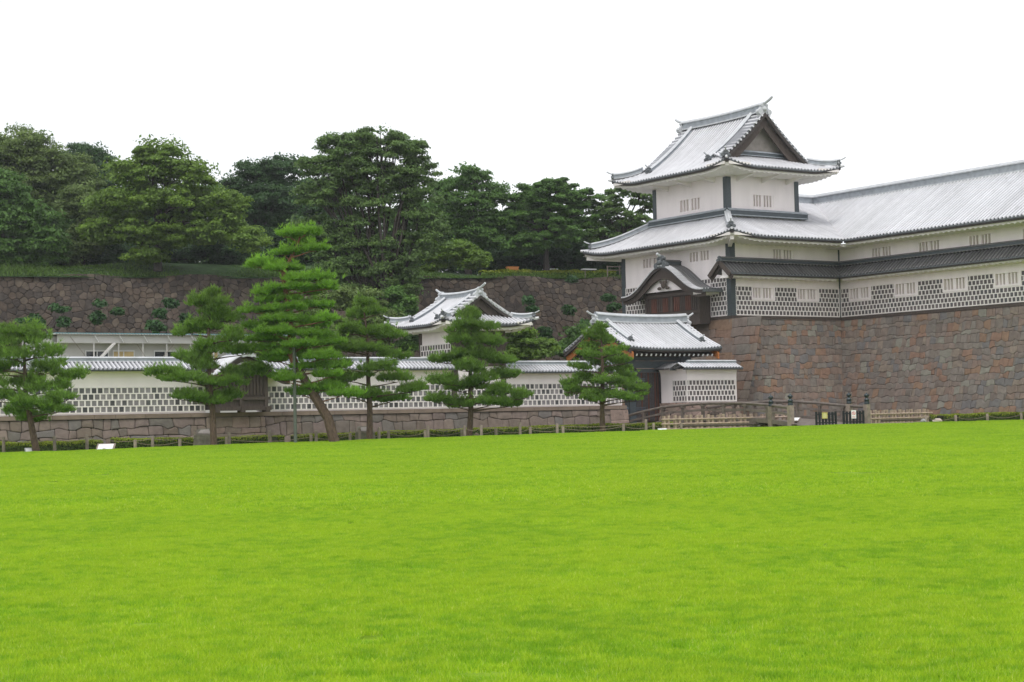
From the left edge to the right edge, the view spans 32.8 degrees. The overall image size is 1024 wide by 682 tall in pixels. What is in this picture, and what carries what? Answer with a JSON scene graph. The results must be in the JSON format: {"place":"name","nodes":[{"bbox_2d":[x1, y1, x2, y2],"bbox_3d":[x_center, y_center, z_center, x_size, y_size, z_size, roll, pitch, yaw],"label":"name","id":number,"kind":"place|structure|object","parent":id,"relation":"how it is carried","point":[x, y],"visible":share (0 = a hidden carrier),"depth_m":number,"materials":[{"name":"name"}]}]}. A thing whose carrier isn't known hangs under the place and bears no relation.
{"place":"outdoors","nodes":[
{"label":"outdoors","id":0,"kind":"place"},
{"bbox_2d":[249,339,323,356],"bbox_3d":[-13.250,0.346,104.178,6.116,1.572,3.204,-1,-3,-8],"label":"bush","id":1,"kind":"object","parent":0,"point":[258,353],"visible":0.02,"depth_m":103.24,"materials":[{"name":"green plant"}]},
{"bbox_2d":[25,409,655,422],"bbox_3d":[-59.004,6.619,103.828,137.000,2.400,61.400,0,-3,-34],"label":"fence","id":2,"kind":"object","parent":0,"point":[346,414],"depth_m":99.95,"materials":[{"name":"wood"}]},
{"bbox_2d":[22,332,287,415],"bbox_3d":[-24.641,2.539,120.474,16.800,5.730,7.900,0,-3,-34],"label":"prefab office","id":3,"kind":"structure","parent":2,"relation":"on","point":[122,345],"depth_m":116.25,"materials":[{"name":"white metal"}]},
{"bbox_2d":[85,350,108,356],"bbox_3d":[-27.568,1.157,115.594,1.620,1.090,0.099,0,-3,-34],"label":"window","id":4,"kind":"structure","parent":3,"relation":"in","point":[87,354],"depth_m":115.55,"materials":[{"name":"grey glass"}]},
{"bbox_2d":[113,350,134,356],"bbox_3d":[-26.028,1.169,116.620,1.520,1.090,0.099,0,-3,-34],"label":"window","id":5,"kind":"structure","parent":3,"relation":"in","point":[126,353],"depth_m":116.66,"materials":[{"name":"glass"}]},
{"bbox_2d":[154,350,175,356],"bbox_3d":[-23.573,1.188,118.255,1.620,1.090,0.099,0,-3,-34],"label":"window","id":6,"kind":"structure","parent":3,"relation":"in","point":[157,353],"depth_m":118.12,"materials":[{"name":"grey glass"}]},
{"bbox_2d":[284,123,453,356],"bbox_3d":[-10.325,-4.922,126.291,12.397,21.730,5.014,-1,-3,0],"label":"broadleaf tree","id":7,"kind":"object","parent":2,"relation":"on","point":[349,164],"visible":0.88,"depth_m":125.81,"materials":[{"name":"green plant"}]},
{"bbox_2d":[0,274,888,416],"bbox_3d":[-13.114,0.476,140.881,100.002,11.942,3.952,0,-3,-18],"label":"old stone rampart","id":8,"kind":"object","parent":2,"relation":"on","point":[138,300],"visible":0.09,"depth_m":137.97,"materials":[{"name":"stone"}]},
{"bbox_2d":[14,317,31,323],"bbox_3d":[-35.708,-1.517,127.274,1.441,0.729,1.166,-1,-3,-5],"label":"wall plant","id":9,"kind":"object","parent":8,"relation":"attached to","point":[20,320],"depth_m":127.00,"materials":[{"name":"green plant"}]},
{"bbox_2d":[28,313,46,327],"bbox_3d":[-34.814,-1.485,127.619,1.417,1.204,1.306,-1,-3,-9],"label":"wall plant","id":10,"kind":"object","parent":8,"relation":"attached to","point":[40,318],"depth_m":127.49,"materials":[{"name":"green plant"}]},
{"bbox_2d":[48,302,71,312],"bbox_3d":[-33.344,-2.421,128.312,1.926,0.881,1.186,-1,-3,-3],"label":"wall plant","id":11,"kind":"object","parent":8,"relation":"attached to","point":[57,308],"depth_m":128.11,"materials":[{"name":"green plant"}]},
{"bbox_2d":[56,316,71,327],"bbox_3d":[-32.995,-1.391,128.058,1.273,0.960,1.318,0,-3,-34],"label":"wall plant","id":12,"kind":"object","parent":8,"relation":"attached to","point":[62,321],"depth_m":127.80,"materials":[{"name":"green plant"}]},
{"bbox_2d":[87,310,106,325],"bbox_3d":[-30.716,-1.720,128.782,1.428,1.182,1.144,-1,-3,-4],"label":"wall plant","id":13,"kind":"object","parent":8,"relation":"attached to","point":[97,317],"depth_m":128.56,"materials":[{"name":"green plant"}]},
{"bbox_2d":[91,298,108,307],"bbox_3d":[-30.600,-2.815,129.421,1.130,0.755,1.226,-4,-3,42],"label":"wall plant","id":14,"kind":"object","parent":8,"relation":"attached to","point":[98,303],"depth_m":129.23,"materials":[{"name":"green plant"}]},
{"bbox_2d":[109,307,124,315],"bbox_3d":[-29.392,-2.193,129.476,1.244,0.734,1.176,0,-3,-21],"label":"wall plant","id":15,"kind":"object","parent":8,"relation":"attached to","point":[115,311],"depth_m":129.19,"materials":[{"name":"green plant"}]},
{"bbox_2d":[143,319,167,333],"bbox_3d":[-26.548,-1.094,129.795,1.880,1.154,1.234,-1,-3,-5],"label":"wall plant","id":16,"kind":"object","parent":8,"relation":"attached to","point":[155,326],"depth_m":129.48,"materials":[{"name":"green plant"}]},
{"bbox_2d":[151,308,167,319],"bbox_3d":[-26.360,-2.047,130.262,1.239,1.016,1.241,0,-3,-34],"label":"wall plant","id":17,"kind":"object","parent":8,"relation":"attached to","point":[159,313],"depth_m":129.97,"materials":[{"name":"green plant"}]},
{"bbox_2d":[161,297,179,308],"bbox_3d":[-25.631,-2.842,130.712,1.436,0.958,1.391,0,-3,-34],"label":"wall plant","id":18,"kind":"object","parent":8,"relation":"attached to","point":[172,303],"depth_m":130.47,"materials":[{"name":"green plant"}]},
{"bbox_2d":[178,312,193,326],"bbox_3d":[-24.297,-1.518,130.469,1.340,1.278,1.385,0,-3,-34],"label":"wall plant","id":19,"kind":"object","parent":8,"relation":"attached to","point":[183,318],"depth_m":130.32,"materials":[{"name":"green plant"}]},
{"bbox_2d":[417,238,493,272],"bbox_3d":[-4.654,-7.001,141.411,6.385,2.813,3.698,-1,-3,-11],"label":"bush","id":20,"kind":"object","parent":8,"relation":"on","point":[466,255],"visible":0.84,"depth_m":140.74,"materials":[{"name":"green plant"}]},
{"bbox_2d":[520,295,535,305],"bbox_3d":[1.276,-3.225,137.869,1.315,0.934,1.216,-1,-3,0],"label":"wall plant","id":21,"kind":"object","parent":8,"relation":"attached to","point":[528,300],"depth_m":137.56,"materials":[{"name":"green plant"}]},
{"bbox_2d":[524,304,539,313],"bbox_3d":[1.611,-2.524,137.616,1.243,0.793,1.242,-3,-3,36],"label":"wall plant","id":22,"kind":"object","parent":8,"relation":"attached to","point":[533,308],"depth_m":137.38,"materials":[{"name":"green plant"}]},
{"bbox_2d":[536,326,553,338],"bbox_3d":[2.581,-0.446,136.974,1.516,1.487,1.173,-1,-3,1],"label":"wall plant","id":23,"kind":"object","parent":8,"relation":"attached to","point":[546,332],"depth_m":136.81,"materials":[{"name":"green plant"}]},
{"bbox_2d":[561,304,576,315],"bbox_3d":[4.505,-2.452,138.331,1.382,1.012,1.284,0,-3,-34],"label":"wall plant","id":24,"kind":"object","parent":8,"relation":"attached to","point":[568,309],"depth_m":138.06,"materials":[{"name":"green plant"}]},
{"bbox_2d":[565,275,578,283],"bbox_3d":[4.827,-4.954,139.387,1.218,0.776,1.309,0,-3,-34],"label":"wall plant","id":25,"kind":"object","parent":8,"relation":"attached to","point":[571,279],"depth_m":139.17,"materials":[{"name":"green plant"}]},
{"bbox_2d":[599,293,615,302],"bbox_3d":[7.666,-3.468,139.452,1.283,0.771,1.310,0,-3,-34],"label":"wall plant","id":26,"kind":"object","parent":8,"relation":"attached to","point":[607,297],"depth_m":139.24,"materials":[{"name":"green plant"}]},
{"bbox_2d":[605,302,621,312],"bbox_3d":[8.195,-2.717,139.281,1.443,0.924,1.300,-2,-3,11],"label":"wall plant","id":27,"kind":"object","parent":8,"relation":"attached to","point":[612,306],"depth_m":139.08,"materials":[{"name":"green plant"}]},
{"bbox_2d":[505,327,561,360],"bbox_3d":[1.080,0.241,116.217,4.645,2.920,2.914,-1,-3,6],"label":"bush","id":28,"kind":"object","parent":2,"relation":"on","point":[537,348],"visible":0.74,"depth_m":115.60,"materials":[{"name":"green plant"}]},
{"bbox_2d":[293,283,404,343],"bbox_3d":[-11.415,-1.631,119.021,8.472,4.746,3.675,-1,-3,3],"label":"bush","id":29,"kind":"object","parent":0,"point":[344,296],"visible":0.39,"depth_m":118.44,"materials":[{"name":"green plant"}]},
{"bbox_2d":[374,285,419,351],"bbox_3d":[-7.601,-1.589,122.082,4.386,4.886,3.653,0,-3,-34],"label":"bush","id":30,"kind":"object","parent":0,"point":[402,301],"visible":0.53,"depth_m":121.56,"materials":[{"name":"green plant"}]},
{"bbox_2d":[0,263,1019,312],"bbox_3d":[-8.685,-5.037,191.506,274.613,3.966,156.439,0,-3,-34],"label":"hill","id":31,"kind":"structure","parent":0,"point":[201,268],"depth_m":140.45,"materials":[{"name":"green plant"}]},
{"bbox_2d":[0,168,72,266],"bbox_3d":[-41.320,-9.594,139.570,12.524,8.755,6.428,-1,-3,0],"label":"broadleaf tree","id":32,"kind":"object","parent":31,"relation":"on","point":[26,236],"visible":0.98,"depth_m":138.37,"materials":[{"name":"green plant"}]},
{"bbox_2d":[0,121,107,220],"bbox_3d":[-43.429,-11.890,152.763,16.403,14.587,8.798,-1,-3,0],"label":"broadleaf tree","id":33,"kind":"object","parent":31,"relation":"on","point":[46,170],"visible":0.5,"depth_m":151.19,"materials":[{"name":"green plant"}]},
{"bbox_2d":[51,218,76,237],"bbox_3d":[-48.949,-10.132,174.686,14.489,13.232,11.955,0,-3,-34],"label":"broadleaf tree","id":34,"kind":"object","parent":31,"relation":"on","point":[65,226],"visible":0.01,"depth_m":172.44,"materials":[{"name":"green plant"}]},
{"bbox_2d":[51,179,114,266],"bbox_3d":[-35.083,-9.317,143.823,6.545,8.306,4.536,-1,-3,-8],"label":"broadleaf tree","id":35,"kind":"object","parent":31,"relation":"on","point":[83,250],"visible":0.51,"depth_m":142.77,"materials":[{"name":"green plant"}]},
{"bbox_2d":[61,141,131,217],"bbox_3d":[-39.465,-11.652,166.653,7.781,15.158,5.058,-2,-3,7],"label":"broadleaf tree","id":36,"kind":"object","parent":31,"relation":"on","point":[99,155],"visible":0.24,"depth_m":165.97,"materials":[{"name":"green plant"}]},
{"bbox_2d":[67,186,181,262],"bbox_3d":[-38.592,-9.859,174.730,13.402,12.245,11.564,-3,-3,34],"label":"broadleaf tree","id":37,"kind":"object","parent":31,"relation":"on","point":[148,218],"visible":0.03,"depth_m":172.43,"materials":[{"name":"green plant"}]},
{"bbox_2d":[30,240,270,266],"bbox_3d":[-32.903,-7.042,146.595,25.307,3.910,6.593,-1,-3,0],"label":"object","id":38,"kind":"object","parent":31,"relation":"on","point":[220,253],"visible":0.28,"depth_m":145.06,"materials":[{"name":"green plant"}]},
{"bbox_2d":[75,134,273,271],"bbox_3d":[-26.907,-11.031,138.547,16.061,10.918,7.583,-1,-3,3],"label":"broadleaf tree","id":39,"kind":"object","parent":31,"relation":"on","point":[171,201],"visible":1,"depth_m":137.49,"materials":[{"name":"green plant"}]},
{"bbox_2d":[174,184,249,262],"bbox_3d":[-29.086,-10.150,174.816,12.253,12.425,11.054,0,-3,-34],"label":"broadleaf tree","id":40,"kind":"object","parent":31,"relation":"on","point":[219,186],"depth_m":172.90,"materials":[{"name":"green plant"}]},
{"bbox_2d":[217,152,308,254],"bbox_3d":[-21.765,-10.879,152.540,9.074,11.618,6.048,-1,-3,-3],"label":"broadleaf tree","id":41,"kind":"object","parent":31,"relation":"on","point":[271,209],"visible":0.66,"depth_m":151.68,"materials":[{"name":"green plant"}]},
{"bbox_2d":[0,261,621,278],"bbox_3d":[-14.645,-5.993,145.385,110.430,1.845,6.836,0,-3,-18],"label":"terrace grass","id":42,"kind":"structure","parent":31,"relation":"on","point":[26,268],"depth_m":138.90,"materials":[{"name":"plant"}]},
{"bbox_2d":[505,266,518,269],"bbox_3d":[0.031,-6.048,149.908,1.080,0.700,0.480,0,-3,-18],"label":"orange box","id":43,"kind":"object","parent":42,"relation":"on","point":[512,268],"visible":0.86,"depth_m":149.71,"materials":[{"name":"paint"}]},
{"bbox_2d":[607,266,620,275],"bbox_3d":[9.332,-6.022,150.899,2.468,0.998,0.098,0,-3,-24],"label":"terrace railing","id":44,"kind":"object","parent":42,"relation":"on","point":[619,270],"visible":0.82,"depth_m":150.65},
{"bbox_2d":[584,187,652,246],"bbox_3d":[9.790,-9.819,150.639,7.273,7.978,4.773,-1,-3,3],"label":"broadleaf tree","id":45,"kind":"object","parent":42,"relation":"on","point":[626,222],"visible":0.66,"depth_m":150.03,"materials":[{"name":"green plant"}]},
{"bbox_2d":[281,176,371,269],"bbox_3d":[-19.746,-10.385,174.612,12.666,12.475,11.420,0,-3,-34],"label":"broadleaf tree","id":46,"kind":"object","parent":31,"relation":"on","point":[311,210],"visible":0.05,"depth_m":172.24,"materials":[{"name":"green plant"}]},
{"bbox_2d":[254,227,455,266],"bbox_3d":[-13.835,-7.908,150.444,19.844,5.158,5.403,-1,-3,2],"label":"broadleaf tree","id":47,"kind":"object","parent":31,"relation":"on","point":[301,258],"visible":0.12,"depth_m":149.63,"materials":[{"name":"green plant"}]},
{"bbox_2d":[372,201,472,273],"bbox_3d":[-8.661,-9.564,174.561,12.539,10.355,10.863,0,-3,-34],"label":"broadleaf tree","id":48,"kind":"object","parent":31,"relation":"on","point":[453,269],"visible":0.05,"depth_m":173.05,"materials":[{"name":"green plant"}]},
{"bbox_2d":[426,161,517,274],"bbox_3d":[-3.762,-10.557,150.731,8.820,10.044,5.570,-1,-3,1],"label":"broadleaf tree","id":49,"kind":"object","parent":31,"relation":"on","point":[476,204],"visible":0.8,"depth_m":149.61,"materials":[{"name":"green plant"}]},
{"bbox_2d":[459,209,553,274],"bbox_3d":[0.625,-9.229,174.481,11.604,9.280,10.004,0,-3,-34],"label":"broadleaf tree","id":50,"kind":"object","parent":31,"relation":"on","point":[476,273],"visible":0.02,"depth_m":172.73,"materials":[{"name":"green plant"}]},
{"bbox_2d":[472,235,620,275],"bbox_3d":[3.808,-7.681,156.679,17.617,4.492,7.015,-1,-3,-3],"label":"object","id":51,"kind":"object","parent":31,"relation":"on","point":[569,258],"visible":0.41,"depth_m":155.03,"materials":[{"name":"green plant"}]},
{"bbox_2d":[478,268,616,278],"bbox_3d":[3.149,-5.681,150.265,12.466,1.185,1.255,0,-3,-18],"label":"terrace hedge","id":52,"kind":"object","parent":31,"relation":"on","point":[576,272],"visible":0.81,"depth_m":150.00,"materials":[{"name":"green plant"}]},
{"bbox_2d":[483,177,612,270],"bbox_3d":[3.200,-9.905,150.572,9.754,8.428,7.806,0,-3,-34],"label":"broadleaf tree","id":53,"kind":"object","parent":31,"relation":"on","point":[537,204],"visible":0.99,"depth_m":149.48,"materials":[{"name":"green plant"}]},
{"bbox_2d":[525,215,588,249],"bbox_3d":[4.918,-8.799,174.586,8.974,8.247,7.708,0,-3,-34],"label":"broadleaf tree","id":54,"kind":"object","parent":31,"relation":"on","point":[561,228],"depth_m":173.23,"materials":[{"name":"green plant"}]},
{"bbox_2d":[0,419,1023,681],"bbox_3d":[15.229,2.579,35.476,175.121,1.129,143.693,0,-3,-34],"label":"lawn","id":55,"kind":"structure","parent":0,"point":[365,637],"depth_m":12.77,"materials":[{"name":"plant"}]},
{"bbox_2d":[0,315,92,450],"bbox_3d":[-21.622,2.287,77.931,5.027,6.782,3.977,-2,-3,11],"label":"pine tree","id":56,"kind":"object","parent":55,"relation":"on","point":[20,404],"visible":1,"depth_m":77.47,"materials":[{"name":"green plant"}]},
{"bbox_2d":[0,439,103,451],"bbox_3d":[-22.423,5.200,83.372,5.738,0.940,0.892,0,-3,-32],"label":"hedge","id":57,"kind":"object","parent":55,"relation":"on","point":[46,446],"visible":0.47,"depth_m":83.28,"materials":[{"name":"green plant"}]},
{"bbox_2d":[96,443,115,449],"bbox_3d":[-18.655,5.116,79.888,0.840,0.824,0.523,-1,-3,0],"label":"information board","id":58,"kind":"object","parent":55,"relation":"on","point":[106,446],"visible":0.55,"depth_m":79.92,"materials":[{"name":"white"}]},
{"bbox_2d":[110,437,193,448],"bbox_3d":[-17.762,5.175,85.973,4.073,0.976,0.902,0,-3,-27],"label":"hedge","id":59,"kind":"object","parent":55,"relation":"on","point":[162,441],"visible":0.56,"depth_m":85.59,"materials":[{"name":"green plant"}]},
{"bbox_2d":[193,428,209,445],"bbox_3d":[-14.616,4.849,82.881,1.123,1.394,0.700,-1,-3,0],"label":"stone marker","id":60,"kind":"object","parent":55,"relation":"on","point":[201,436],"visible":0.53,"depth_m":82.57,"materials":[{"name":"stone"}]},
{"bbox_2d":[140,284,273,444],"bbox_3d":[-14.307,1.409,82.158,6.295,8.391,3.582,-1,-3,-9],"label":"pine tree","id":61,"kind":"object","parent":55,"relation":"on","point":[211,302],"visible":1,"depth_m":81.81,"materials":[{"name":"green plant"}]},
{"bbox_2d":[217,434,267,444],"bbox_3d":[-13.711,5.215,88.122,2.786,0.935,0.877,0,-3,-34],"label":"hedge","id":62,"kind":"object","parent":55,"relation":"on","point":[245,439],"visible":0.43,"depth_m":87.87,"materials":[{"name":"green plant"}]},
{"bbox_2d":[271,435,284,442],"bbox_3d":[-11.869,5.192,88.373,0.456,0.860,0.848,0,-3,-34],"label":"hedge","id":63,"kind":"object","parent":55,"relation":"on","point":[277,438],"visible":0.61,"depth_m":88.14,"materials":[{"name":"green plant"}]},
{"bbox_2d":[293,347,296,441],"bbox_3d":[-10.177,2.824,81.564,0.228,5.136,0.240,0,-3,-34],"label":"support pole","id":64,"kind":"object","parent":55,"relation":"on","point":[294,402],"visible":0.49,"depth_m":81.51,"materials":[{"name":"paint"}]},
{"bbox_2d":[236,219,369,441],"bbox_3d":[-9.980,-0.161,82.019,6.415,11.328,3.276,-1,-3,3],"label":"pine tree","id":65,"kind":"object","parent":55,"relation":"on","point":[269,329],"visible":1,"depth_m":81.82,"materials":[{"name":"green plant"}]},
{"bbox_2d":[2,419,647,451],"bbox_3d":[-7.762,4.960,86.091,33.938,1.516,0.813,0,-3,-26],"label":"rope fence","id":66,"kind":"object","parent":55,"relation":"on","point":[229,435],"visible":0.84,"depth_m":84.80,"materials":[{"name":"wood"}]},
{"bbox_2d":[355,426,374,439],"bbox_3d":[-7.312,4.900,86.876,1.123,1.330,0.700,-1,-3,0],"label":"stone marker","id":67,"kind":"object","parent":55,"relation":"on","point":[363,429],"visible":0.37,"depth_m":86.57,"materials":[{"name":"stone"}]},
{"bbox_2d":[315,288,430,438],"bbox_3d":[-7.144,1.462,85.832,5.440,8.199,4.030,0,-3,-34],"label":"pine tree","id":68,"kind":"object","parent":55,"relation":"on","point":[379,331],"visible":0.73,"depth_m":85.72,"materials":[{"name":"green plant"}]},
{"bbox_2d":[134,423,682,447],"bbox_3d":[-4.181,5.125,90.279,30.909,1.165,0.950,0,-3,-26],"label":"rope fence","id":69,"kind":"object","parent":55,"relation":"on","point":[310,437],"visible":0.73,"depth_m":89.82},
{"bbox_2d":[290,424,592,441],"bbox_3d":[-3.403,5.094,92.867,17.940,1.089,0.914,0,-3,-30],"label":"hedge","id":70,"kind":"object","parent":55,"relation":"on","point":[578,428],"visible":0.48,"depth_m":92.77,"materials":[{"name":"green plant"}]},
{"bbox_2d":[422,303,535,435],"bbox_3d":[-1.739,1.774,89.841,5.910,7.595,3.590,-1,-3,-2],"label":"pine tree","id":71,"kind":"object","parent":55,"relation":"on","point":[469,325],"visible":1,"depth_m":89.42,"materials":[{"name":"green plant"}]},
{"bbox_2d":[557,320,650,431],"bbox_3d":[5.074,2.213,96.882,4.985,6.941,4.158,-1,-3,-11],"label":"pine tree","id":72,"kind":"object","parent":55,"relation":"on","point":[588,351],"visible":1,"depth_m":96.76,"materials":[{"name":"green plant"}]},
{"bbox_2d":[587,421,677,431],"bbox_3d":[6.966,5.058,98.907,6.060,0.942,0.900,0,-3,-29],"label":"hedge","id":73,"kind":"object","parent":55,"relation":"on","point":[595,427],"visible":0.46,"depth_m":98.32,"materials":[{"name":"green plant"}]},
{"bbox_2d":[661,413,786,428],"bbox_3d":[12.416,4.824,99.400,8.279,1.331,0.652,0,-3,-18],"label":"lattice fence","id":74,"kind":"object","parent":55,"relation":"on","point":[708,423],"visible":0.52,"depth_m":99.20,"materials":[{"name":"wood"}]},
{"bbox_2d":[794,417,800,425],"bbox_3d":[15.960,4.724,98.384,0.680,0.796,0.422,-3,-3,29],"label":"information board","id":75,"kind":"object","parent":55,"relation":"on","point":[796,419],"visible":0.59,"depth_m":98.29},
{"bbox_2d":[815,411,836,424],"bbox_3d":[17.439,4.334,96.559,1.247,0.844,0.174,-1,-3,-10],"label":"slatted barrier","id":76,"kind":"object","parent":55,"relation":"on","point":[825,417],"visible":0.8,"depth_m":96.53,"materials":[{"name":"black paint"}]},
{"bbox_2d":[842,410,864,423],"bbox_3d":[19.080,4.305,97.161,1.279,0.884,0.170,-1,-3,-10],"label":"slatted barrier","id":77,"kind":"object","parent":55,"relation":"on","point":[853,414],"visible":0.85,"depth_m":97.13,"materials":[{"name":"black paint"}]},
{"bbox_2d":[871,409,932,423],"bbox_3d":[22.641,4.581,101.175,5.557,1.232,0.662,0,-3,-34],"label":"lattice fence","id":78,"kind":"object","parent":55,"relation":"on","point":[900,418],"visible":0.51,"depth_m":101.22,"materials":[{"name":"wood"}]},
{"bbox_2d":[929,414,936,421],"bbox_3d":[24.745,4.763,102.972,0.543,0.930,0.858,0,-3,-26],"label":"hedge","id":79,"kind":"object","parent":55,"relation":"on","point":[932,416],"visible":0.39,"depth_m":102.66,"materials":[{"name":"green plant"}]},
{"bbox_2d":[937,414,953,421],"bbox_3d":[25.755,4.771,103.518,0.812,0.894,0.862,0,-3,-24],"label":"hedge","id":80,"kind":"object","parent":55,"relation":"on","point":[943,417],"visible":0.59,"depth_m":103.24,"materials":[{"name":"green plant"}]},
{"bbox_2d":[925,412,1022,421],"bbox_3d":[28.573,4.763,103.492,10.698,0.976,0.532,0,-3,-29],"label":"rope fence","id":81,"kind":"object","parent":55,"relation":"on","point":[986,416],"visible":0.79,"depth_m":103.30,"materials":[{"name":"wood"}]},
{"bbox_2d":[950,411,1023,420],"bbox_3d":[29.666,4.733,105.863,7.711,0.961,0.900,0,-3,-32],"label":"hedge","id":82,"kind":"object","parent":55,"relation":"on","point":[974,416],"visible":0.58,"depth_m":104.98,"materials":[{"name":"green plant"}]},
{"bbox_2d":[0,0,1023,243],"label":"sky","id":83,"kind":"structure","parent":0,"point":[526,91],"materials":[{"name":"white"}]},
{"bbox_2d":[552,318,590,359],"bbox_3d":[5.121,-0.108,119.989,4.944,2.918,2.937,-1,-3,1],"label":"bush","id":84,"kind":"object","parent":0,"point":[573,333],"visible":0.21,"depth_m":119.76,"materials":[{"name":"green plant"}]},
{"bbox_2d":[563,310,721,422],"bbox_3d":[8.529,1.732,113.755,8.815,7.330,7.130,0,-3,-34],"label":"castle gate","id":85,"kind":"structure","parent":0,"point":[655,340],"depth_m":111.91,"materials":[{"name":"tile"}]},
{"bbox_2d":[636,373,656,421],"bbox_3d":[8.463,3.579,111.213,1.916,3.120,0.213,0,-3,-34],"label":"gate door","id":86,"kind":"structure","parent":85,"relation":"in","point":[649,401],"depth_m":111.37,"materials":[{"name":"black wood"}]},
{"bbox_2d":[656,373,660,420],"bbox_3d":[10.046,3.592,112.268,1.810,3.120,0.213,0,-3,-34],"label":"gate door","id":87,"kind":"structure","parent":85,"relation":"in","point":[658,377],"depth_m":111.81,"materials":[{"name":"black wood"}]},
{"label":"ground","id":88,"kind":"structure","parent":0,"visible":0},
{"bbox_2d":[0,353,628,442],"bbox_3d":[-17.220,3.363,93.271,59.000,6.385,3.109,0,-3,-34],"label":"moat wall","id":89,"kind":"structure","parent":88,"relation":"on","point":[123,390],"depth_m":95.18,"materials":[{"name":"paint"}]},
{"bbox_2d":[383,282,539,408],"bbox_3d":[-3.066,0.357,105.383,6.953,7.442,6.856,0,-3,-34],"label":"turret","id":90,"kind":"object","parent":89,"relation":"on","point":[428,324],"visible":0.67,"depth_m":104.15,"materials":[{"name":"paint"}]},
{"bbox_2d":[653,360,743,427],"bbox_3d":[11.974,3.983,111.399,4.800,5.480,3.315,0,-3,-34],"label":"short plaster wall","id":91,"kind":"structure","parent":88,"relation":"on","point":[691,381],"depth_m":110.49,"materials":[{"name":"paint"}]},
{"bbox_2d":[627,392,870,427],"bbox_3d":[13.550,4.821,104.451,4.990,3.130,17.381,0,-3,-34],"label":"wooden bridge","id":92,"kind":"structure","parent":88,"relation":"on","point":[772,407],"depth_m":100.99,"materials":[{"name":"brown wood"}]},
{"bbox_2d":[608,305,1023,426],"bbox_3d":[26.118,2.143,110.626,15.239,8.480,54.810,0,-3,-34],"label":"stone rampart","id":93,"kind":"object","parent":88,"relation":"on","point":[962,362],"visible":0.63,"depth_m":117.50,"materials":[{"name":"stone"}]},
{"bbox_2d":[580,96,845,324],"bbox_3d":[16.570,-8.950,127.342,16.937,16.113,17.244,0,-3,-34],"label":"castle turret","id":94,"kind":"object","parent":93,"relation":"on","point":[738,224],"visible":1,"depth_m":122.46,"materials":[{"name":"paint"}]},
{"bbox_2d":[645,258,656,267],"bbox_3d":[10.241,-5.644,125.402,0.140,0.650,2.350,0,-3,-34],"label":"window","id":95,"kind":"structure","parent":94,"relation":"in","point":[649,263],"depth_m":125.83,"materials":[{"name":"paint"}]},
{"bbox_2d":[682,197,701,211],"bbox_3d":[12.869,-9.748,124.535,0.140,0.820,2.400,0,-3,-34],"label":"window","id":96,"kind":"structure","parent":94,"relation":"in","point":[691,204],"depth_m":124.50,"materials":[{"name":"paint"}]},
{"bbox_2d":[691,250,710,261],"bbox_3d":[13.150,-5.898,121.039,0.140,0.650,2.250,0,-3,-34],"label":"window","id":97,"kind":"structure","parent":94,"relation":"in","point":[704,255],"depth_m":121.01,"materials":[{"name":"paint"}]},
{"bbox_2d":[751,286,774,299],"bbox_3d":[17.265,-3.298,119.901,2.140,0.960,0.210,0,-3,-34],"label":"window","id":98,"kind":"structure","parent":94,"relation":"in","point":[758,292],"depth_m":119.86,"materials":[{"name":"paint"}]},
{"bbox_2d":[753,195,773,206],"bbox_3d":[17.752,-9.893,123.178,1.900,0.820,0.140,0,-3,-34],"label":"window","id":99,"kind":"structure","parent":94,"relation":"in","point":[759,200],"depth_m":123.12,"materials":[{"name":"paint"}]},
{"bbox_2d":[773,250,793,258],"bbox_3d":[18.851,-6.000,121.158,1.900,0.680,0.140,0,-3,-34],"label":"window","id":100,"kind":"structure","parent":94,"relation":"in","point":[777,254],"depth_m":121.10,"materials":[{"name":"paint"}]},
{"bbox_2d":[796,287,818,300],"bbox_3d":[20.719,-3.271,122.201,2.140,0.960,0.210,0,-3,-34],"label":"window","id":101,"kind":"structure","parent":94,"relation":"in","point":[802,295],"depth_m":122.17,"materials":[{"name":"paint"}]},
{"bbox_2d":[813,159,1023,319],"bbox_3d":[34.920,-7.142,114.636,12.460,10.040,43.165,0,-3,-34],"label":"long storehouse","id":102,"kind":"structure","parent":93,"relation":"on","point":[950,241],"depth_m":117.42,"materials":[{"name":"paint"}]},
{"bbox_2d":[848,285,871,300],"bbox_3d":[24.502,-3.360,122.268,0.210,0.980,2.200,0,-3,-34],"label":"window","id":103,"kind":"structure","parent":102,"relation":"in","point":[862,293],"depth_m":122.26,"materials":[{"name":"paint"}]},
{"bbox_2d":[873,246,892,256],"bbox_3d":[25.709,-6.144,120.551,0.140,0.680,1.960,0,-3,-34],"label":"window","id":104,"kind":"structure","parent":102,"relation":"in","point":[884,251],"depth_m":120.51,"materials":[{"name":"paint"}]},
{"bbox_2d":[894,280,918,296],"bbox_3d":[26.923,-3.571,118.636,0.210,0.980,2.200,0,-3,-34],"label":"window","id":105,"kind":"structure","parent":102,"relation":"in","point":[910,288],"depth_m":118.64,"materials":[{"name":"paint"}]},
{"bbox_2d":[921,240,940,250],"bbox_3d":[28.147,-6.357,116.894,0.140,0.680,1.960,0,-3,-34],"label":"window","id":106,"kind":"structure","parent":102,"relation":"in","point":[932,245],"depth_m":116.88,"materials":[{"name":"paint"}]},
{"bbox_2d":[942,275,967,291],"bbox_3d":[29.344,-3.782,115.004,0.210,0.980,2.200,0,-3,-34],"label":"window","id":107,"kind":"structure","parent":102,"relation":"in","point":[960,283],"depth_m":114.99,"materials":[{"name":"paint"}]},
{"bbox_2d":[971,234,992,244],"bbox_3d":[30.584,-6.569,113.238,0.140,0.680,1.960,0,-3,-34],"label":"window","id":108,"kind":"structure","parent":102,"relation":"in","point":[988,238],"depth_m":113.23,"materials":[{"name":"paint"}]},
{"bbox_2d":[994,270,1021,286],"bbox_3d":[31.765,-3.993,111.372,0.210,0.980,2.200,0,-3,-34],"label":"window","id":109,"kind":"structure","parent":102,"relation":"in","point":[1009,278],"depth_m":111.37,"materials":[{"name":"paint"}]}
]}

